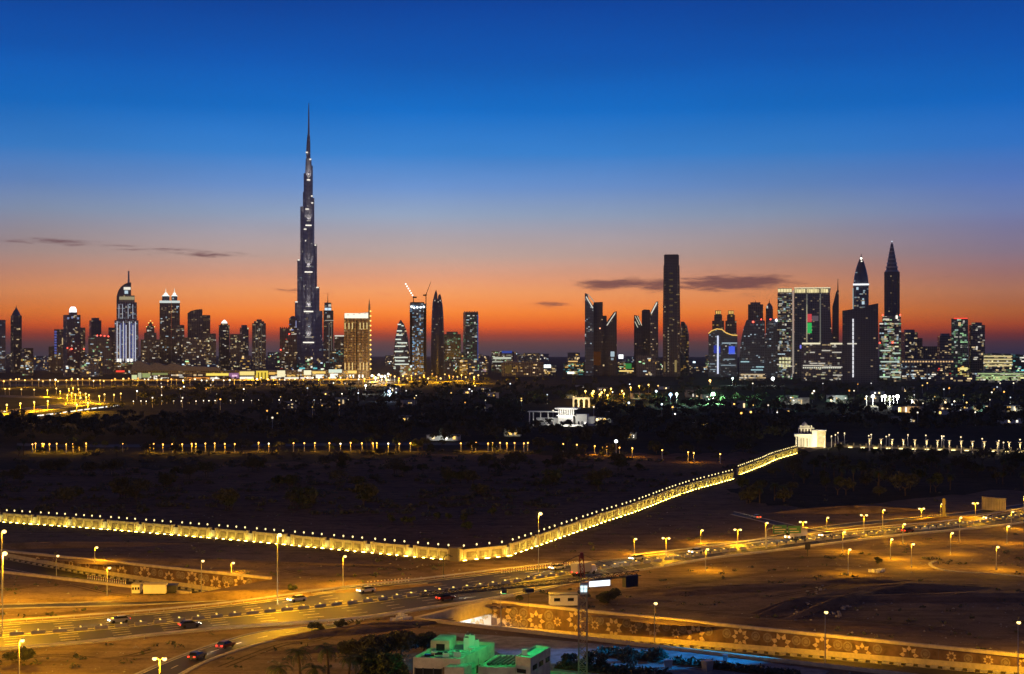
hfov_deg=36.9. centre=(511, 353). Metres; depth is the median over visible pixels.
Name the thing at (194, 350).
apartment tower
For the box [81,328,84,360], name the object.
office tower
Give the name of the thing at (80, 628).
concrete barrier
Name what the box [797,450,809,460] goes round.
tree
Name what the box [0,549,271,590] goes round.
retaining wall
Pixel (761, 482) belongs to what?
tree
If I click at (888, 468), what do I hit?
tree
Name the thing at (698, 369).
block
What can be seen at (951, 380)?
block
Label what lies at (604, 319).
office block
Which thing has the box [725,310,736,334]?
gold topped tower
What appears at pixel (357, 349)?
hotel tower
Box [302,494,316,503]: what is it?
tree
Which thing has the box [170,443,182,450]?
tree
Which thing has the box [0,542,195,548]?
sand mound
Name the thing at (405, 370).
block
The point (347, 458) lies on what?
tree
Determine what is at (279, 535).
street lamp
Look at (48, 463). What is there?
tree
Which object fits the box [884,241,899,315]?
ringed crown tower
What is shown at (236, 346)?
apartment tower
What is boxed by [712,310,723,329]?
gold topped tower
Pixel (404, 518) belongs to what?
tree
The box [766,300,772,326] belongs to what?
domed tower
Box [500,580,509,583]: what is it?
concrete barrier
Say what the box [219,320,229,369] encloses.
apartment tower
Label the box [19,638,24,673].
street lamp
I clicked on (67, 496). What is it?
tree
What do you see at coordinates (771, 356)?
curved building
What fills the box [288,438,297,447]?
tree
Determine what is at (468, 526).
tree
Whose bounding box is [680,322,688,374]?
rounded tower
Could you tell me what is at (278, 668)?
palm tree
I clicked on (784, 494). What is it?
tree
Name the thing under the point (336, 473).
tree
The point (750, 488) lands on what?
tree
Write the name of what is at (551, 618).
retaining wall
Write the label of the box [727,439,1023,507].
grove ground
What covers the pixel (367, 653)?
tree
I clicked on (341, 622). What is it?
shrub
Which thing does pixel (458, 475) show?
tree
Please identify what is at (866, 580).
sand mound
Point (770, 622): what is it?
sand mound
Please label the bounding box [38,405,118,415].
road parapet
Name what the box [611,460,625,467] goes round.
tree
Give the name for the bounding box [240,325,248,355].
apartment tower
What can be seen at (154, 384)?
city road
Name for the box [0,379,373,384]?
viaduct
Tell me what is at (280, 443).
tree
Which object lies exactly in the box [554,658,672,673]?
planting bed
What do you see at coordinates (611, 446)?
tree
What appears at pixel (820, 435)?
gate door
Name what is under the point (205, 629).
guard rail
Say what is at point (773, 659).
retaining wall
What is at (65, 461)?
tree
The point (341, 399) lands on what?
villa
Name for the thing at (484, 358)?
block
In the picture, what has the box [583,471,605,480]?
tree
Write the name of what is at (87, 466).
tree
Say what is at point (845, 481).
tree
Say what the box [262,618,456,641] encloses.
sand mound
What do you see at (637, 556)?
car
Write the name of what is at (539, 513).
street lamp
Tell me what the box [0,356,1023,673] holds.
desert ground
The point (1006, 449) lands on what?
tree
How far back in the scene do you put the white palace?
1264.11 m
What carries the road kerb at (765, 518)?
on the branch road at (761, 519)
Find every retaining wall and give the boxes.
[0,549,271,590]
[0,570,191,593]
[417,617,913,673]
[481,599,1023,672]
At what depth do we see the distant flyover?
2077.89 m
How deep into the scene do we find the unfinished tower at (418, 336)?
4127.79 m
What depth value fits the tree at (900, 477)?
645.17 m
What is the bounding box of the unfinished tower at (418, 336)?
[410,302,425,375]
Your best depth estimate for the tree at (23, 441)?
896.30 m
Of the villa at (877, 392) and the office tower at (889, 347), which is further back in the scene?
the office tower at (889, 347)
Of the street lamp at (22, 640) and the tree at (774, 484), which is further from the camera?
the tree at (774, 484)
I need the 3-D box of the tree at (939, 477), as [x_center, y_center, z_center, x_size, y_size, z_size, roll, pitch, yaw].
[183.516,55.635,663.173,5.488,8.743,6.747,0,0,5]
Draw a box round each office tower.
[0,320,5,372]
[11,307,21,372]
[54,329,62,372]
[63,307,83,373]
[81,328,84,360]
[88,335,111,373]
[89,318,100,335]
[108,328,114,371]
[174,325,183,364]
[188,309,201,336]
[202,315,209,336]
[280,327,289,369]
[289,316,296,369]
[444,332,460,373]
[463,311,477,359]
[879,314,900,381]
[901,330,917,367]
[918,338,922,367]
[938,334,950,364]
[951,318,967,376]
[969,322,984,376]
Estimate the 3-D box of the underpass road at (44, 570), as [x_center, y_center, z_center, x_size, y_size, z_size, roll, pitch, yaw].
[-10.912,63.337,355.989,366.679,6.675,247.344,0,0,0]
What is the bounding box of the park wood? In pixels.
[0,375,1023,440]
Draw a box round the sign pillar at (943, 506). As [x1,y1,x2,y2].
[941,498,944,516]
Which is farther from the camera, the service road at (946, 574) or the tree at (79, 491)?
the tree at (79, 491)
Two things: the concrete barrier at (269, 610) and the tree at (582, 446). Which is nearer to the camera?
the concrete barrier at (269, 610)
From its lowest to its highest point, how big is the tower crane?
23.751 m
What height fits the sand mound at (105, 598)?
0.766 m
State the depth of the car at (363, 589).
384.36 m
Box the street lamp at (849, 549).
[847,548,850,574]
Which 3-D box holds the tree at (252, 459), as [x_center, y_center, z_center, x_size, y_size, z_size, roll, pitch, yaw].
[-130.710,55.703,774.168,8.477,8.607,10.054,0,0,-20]
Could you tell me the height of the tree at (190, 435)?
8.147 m
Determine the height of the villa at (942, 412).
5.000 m
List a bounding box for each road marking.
[0,511,1023,637]
[3,512,1021,644]
[13,582,409,607]
[141,624,332,673]
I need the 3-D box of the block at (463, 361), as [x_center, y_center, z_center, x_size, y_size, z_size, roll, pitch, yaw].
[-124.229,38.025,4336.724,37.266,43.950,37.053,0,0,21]
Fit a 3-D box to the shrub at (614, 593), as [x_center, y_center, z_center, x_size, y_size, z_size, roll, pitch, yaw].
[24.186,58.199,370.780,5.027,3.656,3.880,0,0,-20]
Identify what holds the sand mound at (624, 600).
on the desert ground at (708, 510)
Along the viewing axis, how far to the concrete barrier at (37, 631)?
328.07 m
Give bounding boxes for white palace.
[528,407,595,426]
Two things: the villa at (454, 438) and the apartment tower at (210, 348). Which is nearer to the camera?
the villa at (454, 438)
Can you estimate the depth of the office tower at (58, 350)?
4635.85 m
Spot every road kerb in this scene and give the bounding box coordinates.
[0,510,1022,650]
[0,580,427,608]
[4,401,109,414]
[135,623,347,673]
[695,504,1020,546]
[731,511,816,534]
[928,561,1023,576]
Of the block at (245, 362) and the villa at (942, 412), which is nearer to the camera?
the villa at (942, 412)
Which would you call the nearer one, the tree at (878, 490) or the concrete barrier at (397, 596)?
the concrete barrier at (397, 596)
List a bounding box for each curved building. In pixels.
[739,319,764,372]
[764,318,777,377]
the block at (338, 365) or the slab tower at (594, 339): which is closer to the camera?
the slab tower at (594, 339)
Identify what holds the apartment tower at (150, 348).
on the desert ground at (708, 510)
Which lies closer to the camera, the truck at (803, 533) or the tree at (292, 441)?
the truck at (803, 533)
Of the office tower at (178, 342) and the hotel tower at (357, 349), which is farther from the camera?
the office tower at (178, 342)
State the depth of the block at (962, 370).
3387.78 m
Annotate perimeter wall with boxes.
[0,509,448,559]
[459,470,733,560]
[737,445,797,474]
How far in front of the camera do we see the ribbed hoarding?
584.57 m
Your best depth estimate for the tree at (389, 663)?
270.87 m
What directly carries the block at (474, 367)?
on the desert ground at (708, 510)
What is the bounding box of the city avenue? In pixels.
[363,376,477,381]
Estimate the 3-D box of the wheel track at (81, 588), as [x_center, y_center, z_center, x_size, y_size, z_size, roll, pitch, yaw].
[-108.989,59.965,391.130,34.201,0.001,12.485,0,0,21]
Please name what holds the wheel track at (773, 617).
on the desert ground at (708, 510)
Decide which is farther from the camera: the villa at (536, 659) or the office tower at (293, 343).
the office tower at (293, 343)
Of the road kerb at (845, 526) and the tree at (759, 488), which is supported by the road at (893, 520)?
the road kerb at (845, 526)
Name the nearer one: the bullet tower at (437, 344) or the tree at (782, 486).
the tree at (782, 486)
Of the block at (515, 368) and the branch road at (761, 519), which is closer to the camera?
the branch road at (761, 519)
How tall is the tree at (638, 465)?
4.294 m
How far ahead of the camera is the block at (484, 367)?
4280.29 m
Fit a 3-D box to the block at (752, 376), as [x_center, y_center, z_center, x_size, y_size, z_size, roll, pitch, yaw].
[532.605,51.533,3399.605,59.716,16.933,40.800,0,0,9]
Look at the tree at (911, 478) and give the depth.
672.29 m
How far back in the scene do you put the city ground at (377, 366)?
3502.53 m
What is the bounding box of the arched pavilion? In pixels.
[572,397,589,407]
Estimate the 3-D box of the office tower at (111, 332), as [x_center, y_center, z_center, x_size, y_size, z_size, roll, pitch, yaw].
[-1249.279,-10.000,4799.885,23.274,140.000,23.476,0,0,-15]
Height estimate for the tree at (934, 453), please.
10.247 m
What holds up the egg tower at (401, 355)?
on the desert ground at (708, 510)
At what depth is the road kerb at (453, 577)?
379.24 m
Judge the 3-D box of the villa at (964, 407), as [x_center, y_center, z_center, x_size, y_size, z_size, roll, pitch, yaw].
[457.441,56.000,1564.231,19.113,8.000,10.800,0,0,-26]
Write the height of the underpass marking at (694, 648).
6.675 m
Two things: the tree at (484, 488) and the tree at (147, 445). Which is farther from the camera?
the tree at (147, 445)
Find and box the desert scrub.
[0,448,1023,668]
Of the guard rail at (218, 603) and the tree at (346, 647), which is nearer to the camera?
the tree at (346, 647)
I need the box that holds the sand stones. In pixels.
[5,512,1023,672]
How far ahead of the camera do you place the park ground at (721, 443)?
1191.86 m
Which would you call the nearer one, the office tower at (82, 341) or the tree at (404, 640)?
the tree at (404, 640)
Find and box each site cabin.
[131,582,142,593]
[142,582,167,594]
[167,583,178,592]
[548,592,577,606]
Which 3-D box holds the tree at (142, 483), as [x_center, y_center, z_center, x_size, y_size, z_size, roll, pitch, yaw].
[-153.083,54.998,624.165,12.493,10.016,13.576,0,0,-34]
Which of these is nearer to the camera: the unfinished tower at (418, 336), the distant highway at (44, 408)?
the distant highway at (44, 408)
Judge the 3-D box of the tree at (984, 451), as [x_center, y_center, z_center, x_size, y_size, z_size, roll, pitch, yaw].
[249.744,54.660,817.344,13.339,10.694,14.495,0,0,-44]
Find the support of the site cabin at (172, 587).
on the desert ground at (708, 510)
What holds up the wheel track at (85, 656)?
on the desert ground at (708, 510)
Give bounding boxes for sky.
[0,0,1023,356]
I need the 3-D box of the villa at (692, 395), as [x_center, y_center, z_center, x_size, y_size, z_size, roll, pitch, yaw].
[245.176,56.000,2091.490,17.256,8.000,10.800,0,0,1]
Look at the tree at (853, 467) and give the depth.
668.23 m
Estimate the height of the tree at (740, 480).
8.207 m
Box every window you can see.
[416,668,440,673]
[517,668,525,673]
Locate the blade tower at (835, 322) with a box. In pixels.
[832,284,838,342]
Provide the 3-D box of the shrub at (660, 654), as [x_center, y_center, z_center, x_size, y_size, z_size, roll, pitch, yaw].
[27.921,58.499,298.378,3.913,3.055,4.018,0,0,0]
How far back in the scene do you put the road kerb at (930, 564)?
420.65 m
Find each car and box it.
[108,615,130,623]
[178,620,200,627]
[187,651,206,659]
[215,640,235,648]
[287,594,306,601]
[356,586,375,592]
[436,595,454,600]
[549,563,565,569]
[629,554,644,559]
[688,548,702,552]
[751,514,760,518]
[818,532,831,536]
[901,528,913,532]
[983,514,992,518]
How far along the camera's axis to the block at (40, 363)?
5176.95 m
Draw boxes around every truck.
[571,561,596,576]
[785,527,807,539]
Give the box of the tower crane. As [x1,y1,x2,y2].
[419,552,640,673]
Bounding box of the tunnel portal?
[414,599,491,624]
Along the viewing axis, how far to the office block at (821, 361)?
3307.74 m
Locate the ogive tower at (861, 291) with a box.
[853,254,868,308]
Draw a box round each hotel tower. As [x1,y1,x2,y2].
[114,271,138,373]
[344,300,370,377]
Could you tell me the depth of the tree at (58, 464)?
784.99 m
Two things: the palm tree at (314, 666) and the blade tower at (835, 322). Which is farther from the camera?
the blade tower at (835, 322)
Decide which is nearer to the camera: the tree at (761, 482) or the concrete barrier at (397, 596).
the concrete barrier at (397, 596)
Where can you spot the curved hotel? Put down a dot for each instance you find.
(722, 352)
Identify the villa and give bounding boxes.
[283,401,299,408]
[335,397,346,404]
[386,386,398,391]
[398,415,420,420]
[400,400,415,406]
[413,634,493,673]
[426,434,460,440]
[478,645,550,673]
[487,392,498,397]
[504,428,521,435]
[596,417,611,424]
[628,432,636,438]
[630,393,641,398]
[685,391,698,396]
[700,394,710,400]
[731,401,745,407]
[779,398,809,404]
[785,395,798,397]
[826,395,847,401]
[867,395,878,401]
[871,391,884,393]
[891,406,922,412]
[891,417,914,422]
[933,397,950,403]
[938,409,948,414]
[952,404,971,411]
[998,417,1022,423]
[1002,405,1021,411]
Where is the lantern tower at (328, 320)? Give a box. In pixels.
[323,299,333,369]
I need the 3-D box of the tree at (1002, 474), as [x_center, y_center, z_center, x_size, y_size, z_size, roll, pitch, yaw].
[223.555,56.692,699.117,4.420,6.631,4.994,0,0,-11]
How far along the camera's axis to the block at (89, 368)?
3954.74 m
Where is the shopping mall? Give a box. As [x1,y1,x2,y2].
[131,361,347,378]
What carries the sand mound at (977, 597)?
on the desert ground at (708, 510)
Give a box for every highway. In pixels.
[0,510,1023,648]
[1,401,107,416]
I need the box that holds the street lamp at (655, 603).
[654,602,657,643]
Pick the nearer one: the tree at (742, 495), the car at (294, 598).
the car at (294, 598)
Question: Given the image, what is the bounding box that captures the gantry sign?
[765,525,800,548]
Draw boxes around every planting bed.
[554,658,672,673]
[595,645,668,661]
[669,654,800,673]
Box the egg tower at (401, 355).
[393,320,409,374]
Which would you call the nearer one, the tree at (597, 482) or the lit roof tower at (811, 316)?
the tree at (597, 482)
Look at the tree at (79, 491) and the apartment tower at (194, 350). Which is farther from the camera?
the apartment tower at (194, 350)
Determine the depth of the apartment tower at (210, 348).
4305.06 m
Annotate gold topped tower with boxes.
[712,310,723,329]
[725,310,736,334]
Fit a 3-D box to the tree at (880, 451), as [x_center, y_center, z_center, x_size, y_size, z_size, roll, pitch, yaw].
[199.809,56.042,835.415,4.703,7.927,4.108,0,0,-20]
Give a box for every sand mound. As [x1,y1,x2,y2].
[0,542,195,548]
[0,656,170,664]
[8,595,163,601]
[36,558,407,566]
[109,590,321,602]
[252,643,337,655]
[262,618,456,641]
[332,583,441,592]
[486,596,679,605]
[591,615,972,629]
[621,582,849,596]
[750,592,833,615]
[770,591,1023,602]
[772,506,929,513]
[783,589,877,619]
[786,577,914,583]
[802,582,994,594]
[886,516,999,522]
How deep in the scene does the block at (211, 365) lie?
4139.06 m
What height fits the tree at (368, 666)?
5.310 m
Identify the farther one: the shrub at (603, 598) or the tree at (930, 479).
the tree at (930, 479)
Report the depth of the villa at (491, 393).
2038.77 m
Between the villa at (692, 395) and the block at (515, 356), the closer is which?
the villa at (692, 395)
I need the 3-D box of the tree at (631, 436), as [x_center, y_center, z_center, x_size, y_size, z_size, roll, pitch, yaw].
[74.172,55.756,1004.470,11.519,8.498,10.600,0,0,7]
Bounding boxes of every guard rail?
[0,563,551,622]
[0,594,513,649]
[630,507,1022,554]
[664,521,1023,565]
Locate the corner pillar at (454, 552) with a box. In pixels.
[448,547,461,561]
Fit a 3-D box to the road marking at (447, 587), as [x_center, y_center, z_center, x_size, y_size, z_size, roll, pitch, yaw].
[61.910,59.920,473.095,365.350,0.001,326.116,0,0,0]
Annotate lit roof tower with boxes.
[777,288,792,378]
[793,287,832,378]
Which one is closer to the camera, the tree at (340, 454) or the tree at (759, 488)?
the tree at (759, 488)
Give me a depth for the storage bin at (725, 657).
298.60 m
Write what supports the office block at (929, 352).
on the desert ground at (708, 510)
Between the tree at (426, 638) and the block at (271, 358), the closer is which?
the tree at (426, 638)
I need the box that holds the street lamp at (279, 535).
[276,533,281,604]
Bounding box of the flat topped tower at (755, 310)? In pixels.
[748,300,762,319]
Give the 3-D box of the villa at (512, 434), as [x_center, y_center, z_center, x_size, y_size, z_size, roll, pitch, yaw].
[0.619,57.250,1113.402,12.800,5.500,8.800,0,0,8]
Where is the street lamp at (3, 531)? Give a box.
[1,530,5,602]
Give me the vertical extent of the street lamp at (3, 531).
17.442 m
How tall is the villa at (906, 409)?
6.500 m
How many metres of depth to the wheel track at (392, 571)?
423.89 m
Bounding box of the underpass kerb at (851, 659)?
[0,556,1023,673]
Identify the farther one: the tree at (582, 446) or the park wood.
the park wood
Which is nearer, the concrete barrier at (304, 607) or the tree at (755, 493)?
the concrete barrier at (304, 607)
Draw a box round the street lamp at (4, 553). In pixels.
[2,552,6,631]
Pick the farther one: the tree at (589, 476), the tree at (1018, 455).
the tree at (1018, 455)
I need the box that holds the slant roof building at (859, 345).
[842,303,877,382]
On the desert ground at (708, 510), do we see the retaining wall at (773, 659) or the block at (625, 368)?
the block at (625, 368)
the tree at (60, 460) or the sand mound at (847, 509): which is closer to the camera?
the sand mound at (847, 509)
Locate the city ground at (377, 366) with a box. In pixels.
[0,358,1022,384]
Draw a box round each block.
[6,354,10,365]
[20,359,32,375]
[21,348,32,358]
[33,356,48,370]
[48,346,53,372]
[63,365,73,376]
[80,361,98,376]
[83,356,102,375]
[182,360,190,365]
[205,364,218,366]
[240,356,250,369]
[268,352,279,364]
[275,354,279,368]
[305,356,312,369]
[317,358,324,369]
[330,351,343,368]
[333,362,343,369]
[385,355,392,365]
[400,365,411,375]
[444,361,456,374]
[459,359,473,363]
[459,363,467,374]
[468,360,481,374]
[478,356,488,369]
[482,361,486,374]
[491,351,512,372]
[502,361,543,375]
[513,352,517,360]
[518,354,523,361]
[524,353,539,361]
[540,354,548,364]
[544,365,555,374]
[563,361,584,374]
[568,353,579,361]
[603,316,606,374]
[618,355,633,374]
[622,356,633,361]
[637,355,655,376]
[656,359,662,375]
[689,361,707,373]
[739,373,765,379]
[801,343,841,380]
[901,363,914,367]
[901,368,936,380]
[922,346,937,367]
[932,364,950,376]
[936,376,975,383]
[957,364,968,376]
[972,371,1023,382]
[983,353,1012,371]
[1013,354,1023,371]
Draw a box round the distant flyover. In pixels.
[0,395,95,402]
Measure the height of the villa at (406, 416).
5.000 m
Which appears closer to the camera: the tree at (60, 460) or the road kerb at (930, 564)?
the road kerb at (930, 564)
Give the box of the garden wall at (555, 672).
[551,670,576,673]
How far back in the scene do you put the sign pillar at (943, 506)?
562.30 m
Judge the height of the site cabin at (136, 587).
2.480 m
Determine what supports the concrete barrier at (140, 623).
on the highway at (366, 608)
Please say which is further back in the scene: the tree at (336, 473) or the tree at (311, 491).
the tree at (336, 473)
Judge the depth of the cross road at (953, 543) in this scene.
483.96 m
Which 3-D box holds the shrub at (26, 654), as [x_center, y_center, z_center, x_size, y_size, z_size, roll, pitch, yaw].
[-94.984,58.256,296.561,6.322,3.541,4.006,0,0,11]
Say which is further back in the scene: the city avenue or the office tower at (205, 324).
the office tower at (205, 324)
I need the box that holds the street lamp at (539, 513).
[538,512,541,572]
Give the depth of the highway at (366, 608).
366.39 m
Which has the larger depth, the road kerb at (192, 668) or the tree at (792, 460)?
the tree at (792, 460)
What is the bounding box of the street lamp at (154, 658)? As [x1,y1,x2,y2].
[152,656,166,673]
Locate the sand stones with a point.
(546, 598)
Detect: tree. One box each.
[9,464,29,483]
[19,438,27,455]
[38,447,45,454]
[38,459,54,471]
[49,486,76,502]
[53,458,67,468]
[53,461,64,470]
[57,492,72,503]
[61,458,70,469]
[66,440,83,452]
[70,488,84,500]
[80,438,89,442]
[82,461,98,472]
[85,434,95,440]
[101,440,108,446]
[101,458,126,473]
[107,476,130,496]
[111,484,131,496]
[117,476,152,500]
[139,441,159,455]
[156,473,174,486]
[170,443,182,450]
[179,464,199,478]
[185,433,200,444]
[197,462,219,471]
[205,442,213,455]
[210,432,227,445]
[212,488,237,509]
[222,487,239,508]
[224,496,236,509]
[231,439,253,453]
[244,455,259,471]
[251,460,264,470]
[265,661,293,673]
[271,474,284,487]
[274,441,286,450]
[282,474,297,487]
[282,492,295,506]
[285,486,304,504]
[285,645,311,673]
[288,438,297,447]
[292,474,302,480]
[293,495,310,505]
[295,486,319,504]
[300,663,327,673]
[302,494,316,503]
[312,642,339,673]
[315,455,333,468]
[326,469,353,485]
[329,449,348,467]
[335,440,344,445]
[336,460,345,468]
[336,638,363,654]
[337,653,362,673]
[338,456,352,461]
[345,647,377,664]
[349,438,358,446]
[349,483,379,506]
[355,488,376,500]
[356,634,394,653]
[357,658,377,673]
[375,448,384,454]
[375,652,409,673]
[379,457,407,473]
[386,630,421,655]
[392,438,399,450]
[394,432,411,444]
[399,465,409,474]
[399,516,407,524]
[407,516,415,524]
[411,440,423,447]
[414,437,430,449]
[415,631,436,650]
[425,447,434,454]
[433,513,439,520]
[437,440,446,446]
[440,466,455,482]
[444,513,452,518]
[454,470,464,482]
[462,469,475,483]
[465,440,478,452]
[465,523,471,530]
[470,483,489,495]
[471,483,482,495]
[477,453,500,471]
[487,507,496,514]
[490,442,497,454]
[501,458,519,471]
[504,451,527,469]
[541,468,562,485]
[543,475,559,486]
[553,444,565,451]
[566,447,591,465]
[577,444,587,452]
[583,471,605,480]
[590,467,612,484]
[592,478,602,487]
[601,442,620,455]
[607,452,626,469]
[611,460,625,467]
[615,458,629,470]
[617,432,633,444]
[634,463,642,470]
[647,443,663,453]
[679,443,694,455]
[735,476,748,490]
[738,491,757,502]
[742,485,761,494]
[745,490,757,502]
[751,480,767,486]
[754,486,764,502]
[756,479,765,493]
[769,482,779,500]
[775,489,793,501]
[778,484,788,500]
[780,456,801,471]
[785,481,797,490]
[796,470,810,482]
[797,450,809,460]
[833,476,843,494]
[835,443,843,453]
[837,477,856,494]
[845,464,860,490]
[864,468,893,486]
[872,470,885,494]
[873,486,886,495]
[876,449,883,463]
[876,464,900,476]
[883,448,898,458]
[888,471,919,495]
[899,448,912,464]
[904,473,920,489]
[924,448,947,465]
[926,477,935,491]
[930,472,943,491]
[944,473,955,489]
[968,447,996,463]
[990,471,1000,482]
[998,471,1007,484]
[1002,448,1010,456]
[1006,452,1023,467]
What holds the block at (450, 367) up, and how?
on the desert ground at (708, 510)
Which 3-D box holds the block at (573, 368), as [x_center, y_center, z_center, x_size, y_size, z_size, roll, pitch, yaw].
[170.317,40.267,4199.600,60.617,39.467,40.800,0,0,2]
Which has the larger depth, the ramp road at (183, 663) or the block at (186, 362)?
the block at (186, 362)
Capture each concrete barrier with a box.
[9,630,23,635]
[31,629,44,633]
[52,627,66,632]
[73,626,87,630]
[94,624,107,629]
[114,622,127,627]
[134,620,147,625]
[153,618,166,623]
[173,617,185,621]
[191,615,204,619]
[210,613,222,617]
[228,611,240,616]
[246,610,258,614]
[264,608,275,612]
[281,606,292,610]
[298,604,309,609]
[314,603,325,607]
[330,601,341,605]
[346,599,357,603]
[362,597,372,601]
[377,596,387,600]
[392,594,401,598]
[406,592,416,596]
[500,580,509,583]
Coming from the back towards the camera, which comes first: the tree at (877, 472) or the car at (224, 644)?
the tree at (877, 472)
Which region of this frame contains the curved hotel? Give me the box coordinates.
[708,328,736,376]
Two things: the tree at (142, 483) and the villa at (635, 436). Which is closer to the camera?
the tree at (142, 483)
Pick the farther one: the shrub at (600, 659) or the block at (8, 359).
the block at (8, 359)
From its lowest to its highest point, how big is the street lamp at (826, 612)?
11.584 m
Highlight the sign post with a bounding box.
[805,543,809,555]
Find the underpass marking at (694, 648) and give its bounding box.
[4,559,993,673]
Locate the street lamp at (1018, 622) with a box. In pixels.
[1017,620,1020,673]
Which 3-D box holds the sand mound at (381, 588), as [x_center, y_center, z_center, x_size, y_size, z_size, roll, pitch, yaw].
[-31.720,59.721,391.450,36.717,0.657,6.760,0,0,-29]
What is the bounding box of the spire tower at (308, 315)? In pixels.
[295,103,322,369]
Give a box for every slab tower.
[585,293,602,375]
[605,311,616,375]
[634,309,649,374]
[650,301,657,358]
[663,254,679,376]
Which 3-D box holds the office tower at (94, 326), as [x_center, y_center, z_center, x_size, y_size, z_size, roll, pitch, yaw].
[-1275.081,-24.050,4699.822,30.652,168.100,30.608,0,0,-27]
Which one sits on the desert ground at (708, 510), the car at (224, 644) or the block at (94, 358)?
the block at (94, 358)
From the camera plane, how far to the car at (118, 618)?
341.35 m
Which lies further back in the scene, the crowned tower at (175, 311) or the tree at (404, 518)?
the crowned tower at (175, 311)
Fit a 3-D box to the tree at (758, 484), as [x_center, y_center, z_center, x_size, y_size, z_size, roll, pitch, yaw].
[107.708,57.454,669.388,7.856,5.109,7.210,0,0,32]
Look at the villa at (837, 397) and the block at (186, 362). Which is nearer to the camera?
the villa at (837, 397)
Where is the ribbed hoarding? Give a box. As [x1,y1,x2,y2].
[981,496,1005,510]
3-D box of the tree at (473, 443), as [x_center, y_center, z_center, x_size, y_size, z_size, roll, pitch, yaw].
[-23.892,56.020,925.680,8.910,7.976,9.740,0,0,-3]
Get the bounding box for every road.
[0,382,371,385]
[0,557,1016,673]
[0,582,400,607]
[17,442,528,446]
[140,624,340,673]
[695,504,1022,545]
[733,512,816,532]
[833,566,1023,581]
[870,537,1023,548]
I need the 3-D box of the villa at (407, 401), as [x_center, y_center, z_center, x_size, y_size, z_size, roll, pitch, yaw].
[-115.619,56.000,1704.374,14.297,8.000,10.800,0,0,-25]
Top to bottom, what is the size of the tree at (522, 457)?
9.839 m
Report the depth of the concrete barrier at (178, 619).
343.14 m
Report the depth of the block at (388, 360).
6975.03 m
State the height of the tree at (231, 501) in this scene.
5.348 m
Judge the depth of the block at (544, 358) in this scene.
8077.87 m
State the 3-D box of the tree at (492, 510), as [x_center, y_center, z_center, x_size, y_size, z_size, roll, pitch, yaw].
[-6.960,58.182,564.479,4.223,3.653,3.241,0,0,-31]
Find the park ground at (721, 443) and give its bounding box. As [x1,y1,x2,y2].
[0,385,1023,470]
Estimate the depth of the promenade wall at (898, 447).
958.57 m
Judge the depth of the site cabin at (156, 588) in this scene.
381.65 m
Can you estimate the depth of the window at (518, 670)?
265.99 m
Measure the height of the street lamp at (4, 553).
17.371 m
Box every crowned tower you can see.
[160,290,170,364]
[171,288,179,362]
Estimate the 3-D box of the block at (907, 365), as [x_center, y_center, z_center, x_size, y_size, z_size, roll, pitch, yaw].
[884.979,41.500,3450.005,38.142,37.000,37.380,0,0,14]
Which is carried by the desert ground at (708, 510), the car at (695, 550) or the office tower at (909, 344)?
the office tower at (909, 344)
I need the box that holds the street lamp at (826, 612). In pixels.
[824,610,827,662]
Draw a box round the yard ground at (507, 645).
[447,632,828,673]
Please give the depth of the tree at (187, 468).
732.98 m
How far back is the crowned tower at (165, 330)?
4531.55 m
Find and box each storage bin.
[663,659,672,667]
[701,659,713,670]
[723,654,727,661]
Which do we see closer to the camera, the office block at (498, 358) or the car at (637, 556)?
the car at (637, 556)
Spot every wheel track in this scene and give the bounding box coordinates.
[2,650,156,660]
[19,583,128,595]
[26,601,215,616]
[217,619,365,666]
[280,558,510,576]
[348,566,427,569]
[529,568,828,597]
[607,604,965,631]
[707,554,906,564]
[769,576,886,596]
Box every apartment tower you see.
[141,320,159,364]
[183,337,205,365]
[205,334,215,363]
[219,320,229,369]
[230,334,242,369]
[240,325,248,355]
[252,319,265,369]
[334,335,343,350]
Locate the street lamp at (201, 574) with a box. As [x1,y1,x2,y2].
[201,560,203,591]
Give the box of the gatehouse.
[794,421,825,446]
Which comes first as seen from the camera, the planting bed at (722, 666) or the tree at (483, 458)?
the planting bed at (722, 666)
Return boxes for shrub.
[2,646,35,662]
[287,584,297,589]
[307,622,324,630]
[333,618,347,626]
[515,595,523,600]
[560,653,580,666]
[583,649,609,665]
[596,591,609,602]
[606,588,621,600]
[614,645,641,666]
[646,646,665,661]
[874,557,881,563]
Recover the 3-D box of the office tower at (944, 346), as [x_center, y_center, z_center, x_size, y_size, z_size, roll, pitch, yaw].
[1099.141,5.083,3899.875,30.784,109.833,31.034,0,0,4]
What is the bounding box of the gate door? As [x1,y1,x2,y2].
[818,433,822,444]
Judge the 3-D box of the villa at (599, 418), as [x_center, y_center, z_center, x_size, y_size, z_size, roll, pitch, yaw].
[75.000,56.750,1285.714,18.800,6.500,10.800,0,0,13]
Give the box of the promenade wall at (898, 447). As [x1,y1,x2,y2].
[834,443,1022,451]
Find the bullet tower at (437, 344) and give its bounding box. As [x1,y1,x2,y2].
[431,291,443,373]

